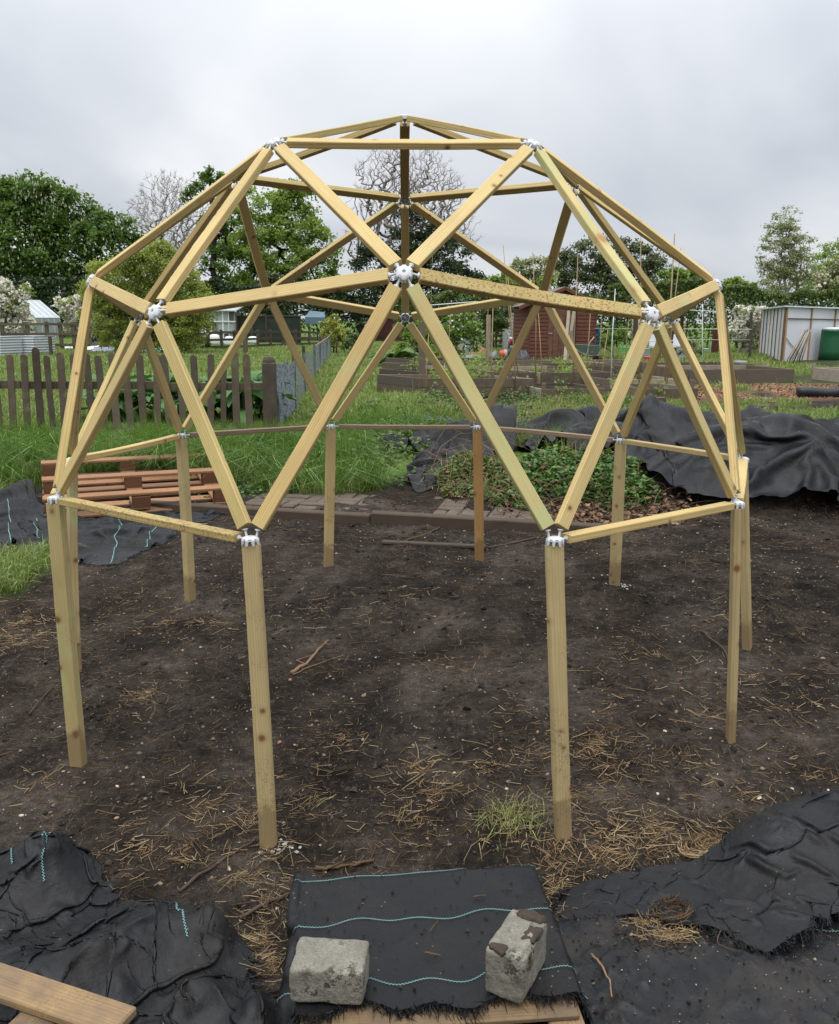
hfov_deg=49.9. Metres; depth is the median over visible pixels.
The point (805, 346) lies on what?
pole
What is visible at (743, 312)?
blossom tree
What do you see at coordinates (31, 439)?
long grass
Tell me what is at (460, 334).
flowering shrub
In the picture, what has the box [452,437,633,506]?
bramble bush
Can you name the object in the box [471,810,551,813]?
twig
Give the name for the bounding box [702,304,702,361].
bamboo cane
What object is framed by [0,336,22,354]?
corrugated planter
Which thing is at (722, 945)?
twig
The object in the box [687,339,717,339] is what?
crossbar
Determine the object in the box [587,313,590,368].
bamboo cane
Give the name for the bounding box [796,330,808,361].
pole
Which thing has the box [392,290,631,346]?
hedge
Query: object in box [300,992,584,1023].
pallet
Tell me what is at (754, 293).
hedge
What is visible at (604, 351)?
bamboo cane
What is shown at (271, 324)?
panel
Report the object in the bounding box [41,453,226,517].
pallet
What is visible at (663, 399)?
wood block
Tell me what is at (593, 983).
pebbles
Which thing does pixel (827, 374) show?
raised bed
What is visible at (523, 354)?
sack
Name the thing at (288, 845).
straw
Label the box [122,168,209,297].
tree
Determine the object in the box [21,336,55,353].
corrugated planter
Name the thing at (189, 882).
stick
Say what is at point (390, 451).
weeds
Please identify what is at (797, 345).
pole
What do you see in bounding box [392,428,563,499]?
bramble bush
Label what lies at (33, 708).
twig
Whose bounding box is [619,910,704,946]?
straw
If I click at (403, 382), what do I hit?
raised bed
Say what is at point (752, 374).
raised bed
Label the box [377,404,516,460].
fabric strip
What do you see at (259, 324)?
panel
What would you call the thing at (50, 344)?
fence post
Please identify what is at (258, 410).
comfrey
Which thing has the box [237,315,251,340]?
panel
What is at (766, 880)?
fabric sheet
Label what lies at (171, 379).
comfrey
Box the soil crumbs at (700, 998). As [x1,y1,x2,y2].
[559,910,838,1023]
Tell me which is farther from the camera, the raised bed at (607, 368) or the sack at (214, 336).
the sack at (214, 336)
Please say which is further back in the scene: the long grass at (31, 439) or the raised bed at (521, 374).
the raised bed at (521, 374)
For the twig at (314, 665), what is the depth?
4.05 m
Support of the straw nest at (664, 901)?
on the fabric sheet at (766, 880)
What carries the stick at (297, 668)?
on the ground at (398, 697)
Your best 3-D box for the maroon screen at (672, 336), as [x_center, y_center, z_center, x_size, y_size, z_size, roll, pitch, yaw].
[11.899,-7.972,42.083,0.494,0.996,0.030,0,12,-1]
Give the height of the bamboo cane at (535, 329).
2.875 m
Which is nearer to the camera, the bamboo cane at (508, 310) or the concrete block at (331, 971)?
the concrete block at (331, 971)
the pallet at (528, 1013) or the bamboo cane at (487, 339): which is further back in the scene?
the bamboo cane at (487, 339)
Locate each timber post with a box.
[414,320,414,370]
[418,321,424,374]
[486,315,490,359]
[633,319,637,373]
[748,312,752,357]
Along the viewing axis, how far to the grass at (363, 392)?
14.53 m
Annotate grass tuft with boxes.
[459,785,552,857]
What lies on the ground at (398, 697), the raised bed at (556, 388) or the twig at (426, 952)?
the raised bed at (556, 388)
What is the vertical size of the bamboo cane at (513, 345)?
2.363 m
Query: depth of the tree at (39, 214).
59.96 m
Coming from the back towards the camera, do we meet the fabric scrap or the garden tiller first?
the garden tiller
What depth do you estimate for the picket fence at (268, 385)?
10.12 m
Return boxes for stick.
[178,838,255,892]
[231,882,288,919]
[290,640,329,673]
[315,856,374,871]
[590,953,612,996]
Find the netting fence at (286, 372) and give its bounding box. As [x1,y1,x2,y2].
[276,334,330,423]
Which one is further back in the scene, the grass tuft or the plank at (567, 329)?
the plank at (567, 329)
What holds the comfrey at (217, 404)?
on the ground at (398, 697)
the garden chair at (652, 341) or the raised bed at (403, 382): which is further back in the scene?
the garden chair at (652, 341)
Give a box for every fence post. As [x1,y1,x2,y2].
[48,336,52,354]
[243,336,247,352]
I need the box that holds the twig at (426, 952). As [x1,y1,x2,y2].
[424,951,440,956]
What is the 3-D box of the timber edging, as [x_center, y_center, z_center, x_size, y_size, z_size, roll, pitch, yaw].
[-0.467,0.050,6.561,3.620,0.126,0.101,3,12,13]
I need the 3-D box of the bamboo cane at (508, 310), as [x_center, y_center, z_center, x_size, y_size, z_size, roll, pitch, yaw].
[2.021,-4.250,19.713,0.483,3.061,0.064,0,12,-1]
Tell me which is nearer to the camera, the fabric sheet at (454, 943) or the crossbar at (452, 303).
the fabric sheet at (454, 943)
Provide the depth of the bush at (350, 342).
33.20 m
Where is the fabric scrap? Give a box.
[404,448,452,492]
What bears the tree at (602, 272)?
on the ground at (398, 697)
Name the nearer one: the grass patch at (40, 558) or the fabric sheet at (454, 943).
the fabric sheet at (454, 943)
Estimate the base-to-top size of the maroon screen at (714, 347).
1.094 m
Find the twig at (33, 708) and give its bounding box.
[28,672,86,714]
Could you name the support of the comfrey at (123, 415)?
on the ground at (398, 697)
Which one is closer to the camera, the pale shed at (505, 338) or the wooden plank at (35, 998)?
the wooden plank at (35, 998)
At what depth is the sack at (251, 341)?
47.71 m
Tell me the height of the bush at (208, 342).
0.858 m
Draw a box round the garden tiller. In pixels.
[506,330,512,348]
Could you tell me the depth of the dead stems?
11.67 m
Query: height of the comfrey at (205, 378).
0.580 m
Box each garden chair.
[649,334,663,357]
[671,334,679,347]
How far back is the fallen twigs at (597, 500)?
6.78 m
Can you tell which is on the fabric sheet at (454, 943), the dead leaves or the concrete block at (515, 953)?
the concrete block at (515, 953)
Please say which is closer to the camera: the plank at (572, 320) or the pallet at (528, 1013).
the pallet at (528, 1013)
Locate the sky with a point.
(704, 120)
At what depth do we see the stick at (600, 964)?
2.19 m
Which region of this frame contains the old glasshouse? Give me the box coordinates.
[199,306,243,341]
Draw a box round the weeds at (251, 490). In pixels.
[193,457,522,504]
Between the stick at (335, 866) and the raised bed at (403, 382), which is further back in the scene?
the raised bed at (403, 382)
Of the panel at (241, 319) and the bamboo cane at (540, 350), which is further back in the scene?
the panel at (241, 319)
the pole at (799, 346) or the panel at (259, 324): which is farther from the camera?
the panel at (259, 324)
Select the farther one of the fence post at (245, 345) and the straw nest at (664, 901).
the fence post at (245, 345)
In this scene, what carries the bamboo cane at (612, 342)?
on the ground at (398, 697)
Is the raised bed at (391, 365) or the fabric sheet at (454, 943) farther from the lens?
the raised bed at (391, 365)
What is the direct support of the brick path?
on the ground at (398, 697)
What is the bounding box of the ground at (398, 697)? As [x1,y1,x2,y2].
[0,319,838,1023]
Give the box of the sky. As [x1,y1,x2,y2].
[0,0,838,323]
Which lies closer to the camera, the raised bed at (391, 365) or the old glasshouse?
the raised bed at (391, 365)
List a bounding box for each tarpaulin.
[305,311,325,323]
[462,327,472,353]
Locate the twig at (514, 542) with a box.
[488,532,553,548]
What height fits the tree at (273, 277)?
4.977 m
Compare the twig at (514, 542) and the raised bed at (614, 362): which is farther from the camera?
the raised bed at (614, 362)
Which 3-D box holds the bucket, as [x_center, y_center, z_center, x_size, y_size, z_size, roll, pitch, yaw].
[3.178,-5.839,33.218,0.483,0.402,0.380,0,12,-1]
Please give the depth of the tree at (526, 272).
59.60 m
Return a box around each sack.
[210,334,219,344]
[224,336,232,344]
[248,336,255,342]
[516,350,530,358]
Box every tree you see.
[0,168,147,331]
[0,276,37,335]
[53,292,97,343]
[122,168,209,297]
[176,165,239,294]
[205,177,353,314]
[241,261,330,314]
[344,150,481,338]
[346,200,489,338]
[477,272,558,343]
[503,254,561,289]
[543,233,676,320]
[628,317,655,345]
[657,265,700,328]
[711,275,758,347]
[728,305,766,352]
[754,205,821,305]
[800,237,838,287]
[809,255,838,302]
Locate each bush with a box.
[71,238,219,352]
[178,335,211,347]
[316,289,417,331]
[339,329,369,353]
[392,319,439,357]
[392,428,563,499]
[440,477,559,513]
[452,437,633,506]
[456,293,513,348]
[542,442,673,510]
[598,325,627,358]
[675,336,704,355]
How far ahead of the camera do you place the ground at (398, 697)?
3.77 m
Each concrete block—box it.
[289,937,369,1004]
[485,908,546,1003]
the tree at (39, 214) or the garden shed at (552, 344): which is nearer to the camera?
the garden shed at (552, 344)
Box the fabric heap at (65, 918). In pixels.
[0,830,298,1023]
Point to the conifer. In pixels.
(333, 324)
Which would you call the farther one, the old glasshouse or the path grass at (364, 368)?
the old glasshouse
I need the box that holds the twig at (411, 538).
[404,526,440,540]
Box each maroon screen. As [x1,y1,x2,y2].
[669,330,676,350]
[711,329,718,352]
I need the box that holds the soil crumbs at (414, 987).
[276,865,578,1009]
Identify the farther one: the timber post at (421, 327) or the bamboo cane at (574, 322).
the bamboo cane at (574, 322)
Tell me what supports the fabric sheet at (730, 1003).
on the ground at (398, 697)
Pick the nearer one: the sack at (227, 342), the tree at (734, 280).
the sack at (227, 342)
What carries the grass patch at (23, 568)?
on the ground at (398, 697)
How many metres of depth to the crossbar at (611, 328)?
32.66 m
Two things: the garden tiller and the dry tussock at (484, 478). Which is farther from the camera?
the garden tiller
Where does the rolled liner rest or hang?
on the bark chips
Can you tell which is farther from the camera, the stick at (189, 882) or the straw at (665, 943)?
the stick at (189, 882)
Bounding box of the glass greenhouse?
[5,300,59,338]
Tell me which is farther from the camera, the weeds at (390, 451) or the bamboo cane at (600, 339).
the bamboo cane at (600, 339)
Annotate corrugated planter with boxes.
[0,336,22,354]
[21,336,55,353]
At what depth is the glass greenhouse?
53.97 m
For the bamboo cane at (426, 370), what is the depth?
15.05 m
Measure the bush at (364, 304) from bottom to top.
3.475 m
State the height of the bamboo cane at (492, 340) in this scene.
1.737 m
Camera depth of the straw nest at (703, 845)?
2.70 m
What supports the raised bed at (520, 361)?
on the ground at (398, 697)
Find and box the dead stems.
[416,396,580,434]
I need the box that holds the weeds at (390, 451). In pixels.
[282,378,659,471]
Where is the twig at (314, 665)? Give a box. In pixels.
[293,655,343,674]
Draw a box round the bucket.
[499,348,511,357]
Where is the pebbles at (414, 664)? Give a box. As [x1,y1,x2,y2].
[0,496,838,960]
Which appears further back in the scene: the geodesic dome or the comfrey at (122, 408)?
the comfrey at (122, 408)
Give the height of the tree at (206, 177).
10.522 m
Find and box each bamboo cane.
[425,335,428,395]
[486,320,487,359]
[490,309,492,387]
[503,246,517,371]
[508,279,516,396]
[532,252,535,382]
[538,313,542,382]
[572,257,577,385]
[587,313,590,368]
[599,316,601,362]
[602,330,607,370]
[611,289,615,377]
[638,236,640,382]
[664,234,674,383]
[666,248,680,383]
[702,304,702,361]
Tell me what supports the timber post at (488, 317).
on the ground at (398, 697)
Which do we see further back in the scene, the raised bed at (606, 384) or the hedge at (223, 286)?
the hedge at (223, 286)
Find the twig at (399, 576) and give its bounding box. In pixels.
[381,574,424,577]
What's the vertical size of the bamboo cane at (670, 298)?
3.100 m
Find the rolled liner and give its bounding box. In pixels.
[796,387,838,397]
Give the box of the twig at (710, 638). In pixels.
[702,630,727,659]
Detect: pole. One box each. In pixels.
[785,329,804,361]
[789,330,805,361]
[791,332,806,360]
[793,329,807,362]
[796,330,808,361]
[798,332,809,361]
[801,329,811,361]
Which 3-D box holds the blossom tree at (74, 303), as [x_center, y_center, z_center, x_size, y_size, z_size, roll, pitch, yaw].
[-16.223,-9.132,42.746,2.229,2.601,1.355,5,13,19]
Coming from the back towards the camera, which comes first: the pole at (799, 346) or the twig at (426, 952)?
the pole at (799, 346)
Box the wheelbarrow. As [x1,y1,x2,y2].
[575,344,602,359]
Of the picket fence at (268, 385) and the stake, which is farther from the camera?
the stake
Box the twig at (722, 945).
[717,930,739,951]
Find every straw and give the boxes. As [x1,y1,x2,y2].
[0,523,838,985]
[611,913,837,960]
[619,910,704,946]
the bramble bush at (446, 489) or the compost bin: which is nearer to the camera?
the bramble bush at (446, 489)
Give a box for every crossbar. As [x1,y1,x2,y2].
[431,301,475,305]
[594,328,628,328]
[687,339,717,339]
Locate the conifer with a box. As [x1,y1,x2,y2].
[317,313,351,352]
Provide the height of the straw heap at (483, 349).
0.520 m
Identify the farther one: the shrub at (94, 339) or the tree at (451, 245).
the tree at (451, 245)
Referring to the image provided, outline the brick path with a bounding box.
[244,492,555,520]
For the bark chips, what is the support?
on the ground at (398, 697)
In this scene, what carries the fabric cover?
on the ground at (398, 697)
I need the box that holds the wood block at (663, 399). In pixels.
[656,397,665,401]
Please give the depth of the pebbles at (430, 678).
3.87 m
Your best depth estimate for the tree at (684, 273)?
50.06 m
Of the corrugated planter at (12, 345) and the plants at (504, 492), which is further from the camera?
the corrugated planter at (12, 345)
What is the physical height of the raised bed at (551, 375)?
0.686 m
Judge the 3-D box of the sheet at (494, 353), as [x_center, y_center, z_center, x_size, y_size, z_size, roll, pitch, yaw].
[2.806,-5.994,34.279,0.500,0.312,0.600,0,12,-1]
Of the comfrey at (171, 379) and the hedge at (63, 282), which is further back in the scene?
the hedge at (63, 282)
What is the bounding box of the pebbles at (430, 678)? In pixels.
[0,504,838,1023]
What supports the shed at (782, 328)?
on the ground at (398, 697)
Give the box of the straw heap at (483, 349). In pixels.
[469,345,485,356]
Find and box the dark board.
[381,540,485,548]
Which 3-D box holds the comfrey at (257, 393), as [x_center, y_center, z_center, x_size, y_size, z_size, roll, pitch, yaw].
[-2.239,-1.485,11.815,1.115,0.725,1.057,9,15,35]
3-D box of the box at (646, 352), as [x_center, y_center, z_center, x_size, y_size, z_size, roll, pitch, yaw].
[8.661,-6.146,34.928,0.382,0.379,0.550,0,12,-1]
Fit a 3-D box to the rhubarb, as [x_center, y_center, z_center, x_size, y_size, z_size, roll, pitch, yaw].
[-0.642,-4.312,25.262,1.587,0.595,1.608,0,12,-1]
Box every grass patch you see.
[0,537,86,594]
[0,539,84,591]
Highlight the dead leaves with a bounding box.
[489,487,715,530]
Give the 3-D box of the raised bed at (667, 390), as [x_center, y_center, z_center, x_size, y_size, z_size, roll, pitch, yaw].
[4.296,-2.365,16.686,1.142,0.573,1.659,-3,13,-15]
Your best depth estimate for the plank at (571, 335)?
32.80 m
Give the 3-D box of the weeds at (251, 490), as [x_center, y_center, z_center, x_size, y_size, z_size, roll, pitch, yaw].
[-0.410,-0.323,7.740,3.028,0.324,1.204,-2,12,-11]
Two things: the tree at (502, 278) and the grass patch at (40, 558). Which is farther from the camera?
the tree at (502, 278)
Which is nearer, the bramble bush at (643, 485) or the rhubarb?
the bramble bush at (643, 485)
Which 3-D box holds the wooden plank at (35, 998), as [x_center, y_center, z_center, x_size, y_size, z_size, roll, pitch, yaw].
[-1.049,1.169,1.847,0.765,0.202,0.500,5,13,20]
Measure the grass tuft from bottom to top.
0.106 m
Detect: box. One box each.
[619,347,629,350]
[642,348,649,357]
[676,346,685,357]
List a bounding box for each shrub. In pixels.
[92,327,123,343]
[425,312,485,356]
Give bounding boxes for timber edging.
[129,500,604,532]
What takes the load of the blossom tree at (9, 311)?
on the ground at (398, 697)
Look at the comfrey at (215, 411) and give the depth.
11.71 m
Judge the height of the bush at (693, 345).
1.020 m
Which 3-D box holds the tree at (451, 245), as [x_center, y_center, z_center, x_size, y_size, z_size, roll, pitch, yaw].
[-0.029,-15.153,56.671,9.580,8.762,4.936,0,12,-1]
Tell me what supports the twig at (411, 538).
on the ground at (398, 697)
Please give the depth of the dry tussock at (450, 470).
7.51 m
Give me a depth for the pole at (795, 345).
31.88 m
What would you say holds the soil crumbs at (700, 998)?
on the fabric sheet at (730, 1003)
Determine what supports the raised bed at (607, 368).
on the ground at (398, 697)
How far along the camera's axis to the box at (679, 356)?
35.02 m
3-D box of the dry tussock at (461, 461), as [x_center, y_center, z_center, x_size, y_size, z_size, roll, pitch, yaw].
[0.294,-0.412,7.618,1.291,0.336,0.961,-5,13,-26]
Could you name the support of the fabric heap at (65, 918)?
on the ground at (398, 697)
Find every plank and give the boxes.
[563,310,569,360]
[566,311,574,358]
[569,314,573,343]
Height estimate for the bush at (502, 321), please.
2.903 m
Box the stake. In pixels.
[769,401,774,411]
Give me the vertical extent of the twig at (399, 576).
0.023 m
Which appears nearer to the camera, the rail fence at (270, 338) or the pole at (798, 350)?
the pole at (798, 350)
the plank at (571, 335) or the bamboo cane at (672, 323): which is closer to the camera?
the bamboo cane at (672, 323)
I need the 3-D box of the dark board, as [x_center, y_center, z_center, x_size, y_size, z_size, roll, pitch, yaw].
[0.087,0.211,5.854,0.700,0.025,0.045,2,12,16]
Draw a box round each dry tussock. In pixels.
[421,457,472,490]
[423,446,494,474]
[454,467,510,492]
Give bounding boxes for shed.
[362,318,402,340]
[502,306,513,348]
[511,286,596,359]
[755,306,838,360]
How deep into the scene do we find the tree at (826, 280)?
46.45 m
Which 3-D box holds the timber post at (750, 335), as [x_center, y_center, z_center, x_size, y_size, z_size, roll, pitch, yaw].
[12.869,-6.834,35.046,0.164,1.836,0.090,0,12,-1]
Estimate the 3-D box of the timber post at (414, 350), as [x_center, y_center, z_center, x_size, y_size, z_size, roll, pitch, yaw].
[-0.104,-3.517,19.382,0.034,1.532,0.025,0,12,-1]
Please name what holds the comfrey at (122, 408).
on the ground at (398, 697)
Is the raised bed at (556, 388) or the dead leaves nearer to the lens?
the dead leaves
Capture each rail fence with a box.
[0,321,108,348]
[179,330,321,348]
[479,329,502,347]
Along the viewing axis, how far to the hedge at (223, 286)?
54.04 m
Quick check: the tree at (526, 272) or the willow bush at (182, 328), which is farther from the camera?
the tree at (526, 272)
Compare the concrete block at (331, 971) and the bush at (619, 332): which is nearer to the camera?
the concrete block at (331, 971)
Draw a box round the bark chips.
[694,383,838,399]
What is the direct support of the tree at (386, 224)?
on the ground at (398, 697)
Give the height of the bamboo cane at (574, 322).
2.756 m
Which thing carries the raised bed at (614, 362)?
on the ground at (398, 697)
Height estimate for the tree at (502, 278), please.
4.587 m
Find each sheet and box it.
[0,479,224,569]
[92,347,115,351]
[276,864,597,1023]
[490,350,498,357]
[535,909,838,1023]
[547,786,838,963]
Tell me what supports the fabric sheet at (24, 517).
on the ground at (398, 697)
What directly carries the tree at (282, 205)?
on the ground at (398, 697)
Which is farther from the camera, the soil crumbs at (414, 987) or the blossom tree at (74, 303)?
the blossom tree at (74, 303)
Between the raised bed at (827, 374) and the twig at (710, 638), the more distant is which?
the raised bed at (827, 374)
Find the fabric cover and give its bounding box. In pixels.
[517,394,838,500]
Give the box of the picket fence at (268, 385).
[0,348,277,432]
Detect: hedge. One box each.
[5,274,142,336]
[136,276,381,340]
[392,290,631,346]
[607,275,838,348]
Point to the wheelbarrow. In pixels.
(582, 349)
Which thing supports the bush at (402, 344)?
on the ground at (398, 697)
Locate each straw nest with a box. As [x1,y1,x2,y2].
[648,892,693,924]
[677,833,721,857]
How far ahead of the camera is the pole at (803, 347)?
33.11 m
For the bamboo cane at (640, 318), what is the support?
on the ground at (398, 697)
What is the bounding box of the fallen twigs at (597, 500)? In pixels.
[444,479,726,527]
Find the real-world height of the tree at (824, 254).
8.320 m
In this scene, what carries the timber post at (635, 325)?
on the ground at (398, 697)
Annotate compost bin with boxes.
[818,327,838,360]
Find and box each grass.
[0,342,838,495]
[0,343,838,494]
[0,398,838,493]
[302,363,434,440]
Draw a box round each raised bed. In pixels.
[377,359,534,396]
[379,350,536,378]
[382,349,546,371]
[385,345,551,364]
[515,366,604,398]
[516,357,610,384]
[529,351,621,374]
[570,353,646,371]
[577,369,675,390]
[607,367,697,401]
[641,351,769,372]
[652,363,793,383]
[811,364,838,381]
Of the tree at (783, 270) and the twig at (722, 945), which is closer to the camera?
the twig at (722, 945)
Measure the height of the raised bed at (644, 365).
0.592 m
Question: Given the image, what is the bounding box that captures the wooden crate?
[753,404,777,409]
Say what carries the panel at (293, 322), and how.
on the ground at (398, 697)
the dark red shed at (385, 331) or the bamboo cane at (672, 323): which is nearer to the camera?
the bamboo cane at (672, 323)
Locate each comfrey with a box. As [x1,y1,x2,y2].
[58,375,147,420]
[94,374,174,422]
[123,373,178,416]
[133,375,219,417]
[163,378,232,416]
[198,376,262,413]
[215,370,295,424]
[226,374,290,418]
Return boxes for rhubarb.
[368,348,418,363]
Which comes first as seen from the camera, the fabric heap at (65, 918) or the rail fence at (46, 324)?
the fabric heap at (65, 918)
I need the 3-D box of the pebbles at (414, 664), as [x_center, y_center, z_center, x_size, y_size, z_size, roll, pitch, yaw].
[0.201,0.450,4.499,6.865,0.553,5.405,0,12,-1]
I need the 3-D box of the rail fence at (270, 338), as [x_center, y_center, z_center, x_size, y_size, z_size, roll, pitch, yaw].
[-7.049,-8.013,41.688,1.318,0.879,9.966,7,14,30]
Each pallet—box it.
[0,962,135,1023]
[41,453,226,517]
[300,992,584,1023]
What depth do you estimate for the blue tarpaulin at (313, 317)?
48.27 m
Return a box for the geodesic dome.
[46,114,751,853]
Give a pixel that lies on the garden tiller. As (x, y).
(510, 342)
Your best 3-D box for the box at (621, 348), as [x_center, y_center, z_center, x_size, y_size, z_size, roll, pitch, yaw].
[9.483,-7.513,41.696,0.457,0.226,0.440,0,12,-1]
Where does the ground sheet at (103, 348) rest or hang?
on the ground at (398, 697)
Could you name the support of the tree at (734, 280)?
on the ground at (398, 697)
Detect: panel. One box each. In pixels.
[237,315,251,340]
[251,315,266,342]
[266,315,281,342]
[282,315,300,342]
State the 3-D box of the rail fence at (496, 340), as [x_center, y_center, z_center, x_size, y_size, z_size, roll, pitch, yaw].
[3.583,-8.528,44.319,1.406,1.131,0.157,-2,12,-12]
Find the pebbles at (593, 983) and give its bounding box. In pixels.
[579,924,838,1023]
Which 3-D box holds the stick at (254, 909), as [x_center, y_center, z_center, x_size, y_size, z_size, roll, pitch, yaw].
[-0.425,1.096,2.556,0.207,0.031,0.072,-11,17,-43]
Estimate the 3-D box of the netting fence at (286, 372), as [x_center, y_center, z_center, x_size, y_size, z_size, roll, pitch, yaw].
[-2.522,-3.834,22.279,0.171,0.926,22.112,0,12,-4]
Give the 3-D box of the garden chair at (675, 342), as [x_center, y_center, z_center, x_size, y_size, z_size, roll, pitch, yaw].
[10.150,-6.544,35.577,0.540,0.906,0.520,8,14,33]
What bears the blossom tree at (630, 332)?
on the ground at (398, 697)

